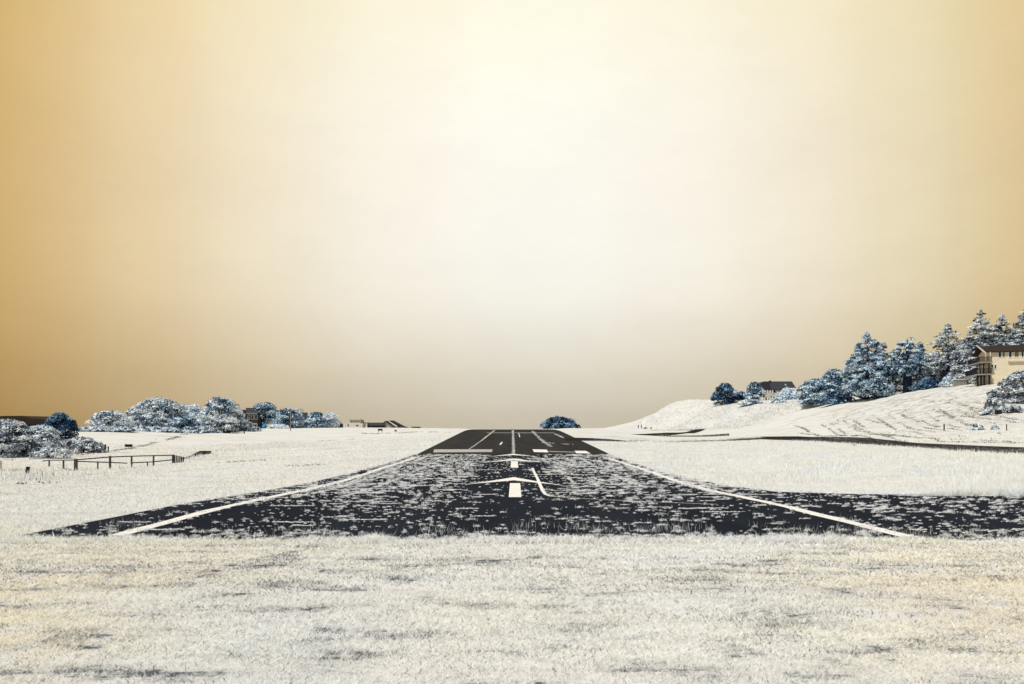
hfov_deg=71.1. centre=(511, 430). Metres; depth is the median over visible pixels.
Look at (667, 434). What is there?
taxiway
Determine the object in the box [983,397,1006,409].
scrub
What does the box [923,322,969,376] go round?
pine
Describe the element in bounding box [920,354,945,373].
tree
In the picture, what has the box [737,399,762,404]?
bush
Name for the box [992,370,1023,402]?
bush
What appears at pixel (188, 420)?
bush
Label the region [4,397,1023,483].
furrow weeds
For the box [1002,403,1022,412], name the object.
scrub
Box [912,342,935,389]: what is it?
pine
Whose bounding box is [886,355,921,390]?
tree
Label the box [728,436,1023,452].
taxiway
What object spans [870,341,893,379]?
pine
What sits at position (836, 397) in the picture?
bush
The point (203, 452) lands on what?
board wall
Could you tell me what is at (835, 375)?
tree
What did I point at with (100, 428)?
scrub
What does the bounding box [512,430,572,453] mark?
joint weeds
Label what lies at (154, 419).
bush
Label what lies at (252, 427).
scrub
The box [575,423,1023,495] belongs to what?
meadow grass
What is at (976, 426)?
scrub
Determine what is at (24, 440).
bush
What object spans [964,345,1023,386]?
cream house
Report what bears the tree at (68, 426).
on the ground at (914, 406)
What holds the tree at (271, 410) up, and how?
on the ground at (914, 406)
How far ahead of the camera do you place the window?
156.52 m
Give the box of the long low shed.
[363,422,384,427]
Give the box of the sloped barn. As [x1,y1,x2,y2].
[383,420,408,427]
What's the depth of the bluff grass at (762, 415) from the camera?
241.98 m
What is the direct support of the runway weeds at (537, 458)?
on the runway overrun
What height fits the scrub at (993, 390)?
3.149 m
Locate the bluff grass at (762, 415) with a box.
[642,399,800,430]
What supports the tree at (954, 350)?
on the ground at (914, 406)
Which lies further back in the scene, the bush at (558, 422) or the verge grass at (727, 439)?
the bush at (558, 422)
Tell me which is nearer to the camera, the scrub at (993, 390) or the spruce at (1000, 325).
the scrub at (993, 390)
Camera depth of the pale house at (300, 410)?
300.01 m
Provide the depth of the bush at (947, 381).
167.37 m
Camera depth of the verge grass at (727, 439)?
99.94 m
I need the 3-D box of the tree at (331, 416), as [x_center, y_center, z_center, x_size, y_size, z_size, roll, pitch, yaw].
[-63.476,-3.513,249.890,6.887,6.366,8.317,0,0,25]
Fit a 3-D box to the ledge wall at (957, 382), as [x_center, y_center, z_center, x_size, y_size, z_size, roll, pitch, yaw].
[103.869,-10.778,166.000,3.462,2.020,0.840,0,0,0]
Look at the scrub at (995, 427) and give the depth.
102.69 m
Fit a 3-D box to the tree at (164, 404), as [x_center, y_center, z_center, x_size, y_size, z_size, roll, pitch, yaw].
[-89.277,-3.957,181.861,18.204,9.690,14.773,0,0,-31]
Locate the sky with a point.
(465, 214)
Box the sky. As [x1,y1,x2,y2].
[0,0,1023,428]
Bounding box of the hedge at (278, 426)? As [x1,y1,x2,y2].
[266,423,289,428]
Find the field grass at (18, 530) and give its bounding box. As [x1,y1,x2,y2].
[0,435,451,537]
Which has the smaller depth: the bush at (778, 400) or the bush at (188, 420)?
the bush at (188, 420)
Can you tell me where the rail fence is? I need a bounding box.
[42,455,183,470]
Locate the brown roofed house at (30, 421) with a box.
[0,416,75,433]
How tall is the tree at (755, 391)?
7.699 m
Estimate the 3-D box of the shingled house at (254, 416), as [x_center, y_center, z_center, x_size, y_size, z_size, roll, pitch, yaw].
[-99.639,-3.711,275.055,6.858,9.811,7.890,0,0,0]
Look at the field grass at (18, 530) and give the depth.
41.23 m
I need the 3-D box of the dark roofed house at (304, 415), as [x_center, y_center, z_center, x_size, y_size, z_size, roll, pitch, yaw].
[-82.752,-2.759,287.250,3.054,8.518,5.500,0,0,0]
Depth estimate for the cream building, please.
285.00 m
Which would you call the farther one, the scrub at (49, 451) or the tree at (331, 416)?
the tree at (331, 416)
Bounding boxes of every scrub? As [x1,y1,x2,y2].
[29,445,73,457]
[62,436,108,452]
[78,425,138,431]
[130,426,187,432]
[188,425,221,432]
[239,421,262,430]
[971,422,984,429]
[978,406,994,414]
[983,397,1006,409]
[985,386,1010,399]
[989,425,999,429]
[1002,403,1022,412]
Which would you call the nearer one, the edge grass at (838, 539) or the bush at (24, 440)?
the edge grass at (838, 539)
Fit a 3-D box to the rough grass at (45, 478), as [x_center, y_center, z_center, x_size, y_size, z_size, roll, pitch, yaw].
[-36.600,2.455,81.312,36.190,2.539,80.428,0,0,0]
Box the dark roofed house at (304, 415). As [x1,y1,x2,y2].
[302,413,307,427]
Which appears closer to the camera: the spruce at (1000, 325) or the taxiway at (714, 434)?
the taxiway at (714, 434)
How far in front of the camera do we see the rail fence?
66.55 m
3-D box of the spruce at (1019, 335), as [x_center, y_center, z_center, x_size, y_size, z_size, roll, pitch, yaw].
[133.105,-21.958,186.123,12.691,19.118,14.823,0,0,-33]
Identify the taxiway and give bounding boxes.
[565,437,726,441]
[633,429,704,435]
[689,433,728,435]
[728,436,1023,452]
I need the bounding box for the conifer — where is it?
[838,331,897,399]
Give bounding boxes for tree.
[44,412,80,437]
[84,410,133,427]
[123,396,196,429]
[174,404,201,423]
[194,396,248,431]
[253,402,280,423]
[271,408,304,427]
[304,411,328,427]
[323,411,340,427]
[710,383,737,404]
[743,381,765,399]
[797,378,839,404]
[820,368,849,397]
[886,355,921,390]
[887,337,927,392]
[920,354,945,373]
[924,361,953,381]
[942,343,972,378]
[946,356,978,383]
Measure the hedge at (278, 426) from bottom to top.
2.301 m
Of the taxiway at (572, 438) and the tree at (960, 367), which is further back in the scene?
the tree at (960, 367)
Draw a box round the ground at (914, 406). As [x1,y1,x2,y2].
[0,382,1023,683]
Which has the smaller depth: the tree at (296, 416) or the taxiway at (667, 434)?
the taxiway at (667, 434)
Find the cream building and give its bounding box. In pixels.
[340,420,363,427]
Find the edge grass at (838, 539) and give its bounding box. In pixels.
[0,529,1023,548]
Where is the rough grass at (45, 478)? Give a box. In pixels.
[0,439,349,481]
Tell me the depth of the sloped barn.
291.25 m
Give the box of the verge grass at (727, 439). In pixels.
[626,430,1023,455]
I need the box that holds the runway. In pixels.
[419,429,607,453]
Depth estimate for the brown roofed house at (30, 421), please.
149.40 m
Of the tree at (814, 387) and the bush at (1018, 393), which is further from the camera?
the tree at (814, 387)
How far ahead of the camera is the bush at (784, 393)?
248.17 m
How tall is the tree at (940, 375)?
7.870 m
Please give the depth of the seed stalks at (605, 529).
16.82 m
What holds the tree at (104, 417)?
on the ground at (914, 406)
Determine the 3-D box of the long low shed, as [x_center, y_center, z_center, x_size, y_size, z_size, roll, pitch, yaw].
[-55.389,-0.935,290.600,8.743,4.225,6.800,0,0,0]
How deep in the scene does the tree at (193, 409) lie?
198.37 m
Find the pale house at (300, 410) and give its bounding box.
[292,408,303,421]
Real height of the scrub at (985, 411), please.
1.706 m
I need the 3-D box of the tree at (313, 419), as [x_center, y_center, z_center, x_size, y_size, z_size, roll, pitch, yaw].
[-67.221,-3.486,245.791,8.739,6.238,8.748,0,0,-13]
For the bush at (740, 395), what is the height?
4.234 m
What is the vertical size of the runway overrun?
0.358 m
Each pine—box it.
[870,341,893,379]
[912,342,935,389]
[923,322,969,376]
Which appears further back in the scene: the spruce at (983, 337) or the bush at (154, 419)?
the spruce at (983, 337)
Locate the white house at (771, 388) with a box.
[759,381,796,399]
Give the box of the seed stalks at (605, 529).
[99,518,1014,536]
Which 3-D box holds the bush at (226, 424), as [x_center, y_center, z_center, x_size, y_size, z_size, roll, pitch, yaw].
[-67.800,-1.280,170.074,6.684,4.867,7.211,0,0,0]
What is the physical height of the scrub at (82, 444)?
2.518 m
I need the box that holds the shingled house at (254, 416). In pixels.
[243,408,263,428]
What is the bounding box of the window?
[1014,352,1019,357]
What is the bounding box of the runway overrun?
[9,454,1023,540]
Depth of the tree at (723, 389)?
266.15 m
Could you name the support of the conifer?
on the ground at (914, 406)
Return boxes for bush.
[0,419,39,457]
[15,424,71,455]
[130,411,168,428]
[162,416,202,432]
[210,416,239,432]
[539,416,580,428]
[731,390,745,400]
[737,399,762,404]
[769,397,786,402]
[775,387,801,399]
[816,390,855,404]
[907,377,939,389]
[939,376,955,386]
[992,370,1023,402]
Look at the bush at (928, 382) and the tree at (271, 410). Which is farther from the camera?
the tree at (271, 410)
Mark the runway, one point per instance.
(489, 441)
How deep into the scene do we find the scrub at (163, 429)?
164.51 m
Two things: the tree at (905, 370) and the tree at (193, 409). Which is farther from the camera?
the tree at (193, 409)
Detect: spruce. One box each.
[950,310,1004,368]
[988,314,1016,344]
[1007,310,1023,344]
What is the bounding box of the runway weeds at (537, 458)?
[26,454,1023,539]
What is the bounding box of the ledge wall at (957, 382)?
[952,379,968,386]
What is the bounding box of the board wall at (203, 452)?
[180,451,211,458]
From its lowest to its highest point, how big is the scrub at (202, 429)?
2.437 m
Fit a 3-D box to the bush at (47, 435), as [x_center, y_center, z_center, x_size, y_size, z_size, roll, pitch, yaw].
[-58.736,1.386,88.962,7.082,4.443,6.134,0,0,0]
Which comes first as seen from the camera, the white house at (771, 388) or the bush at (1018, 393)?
the bush at (1018, 393)
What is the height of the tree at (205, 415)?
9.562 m

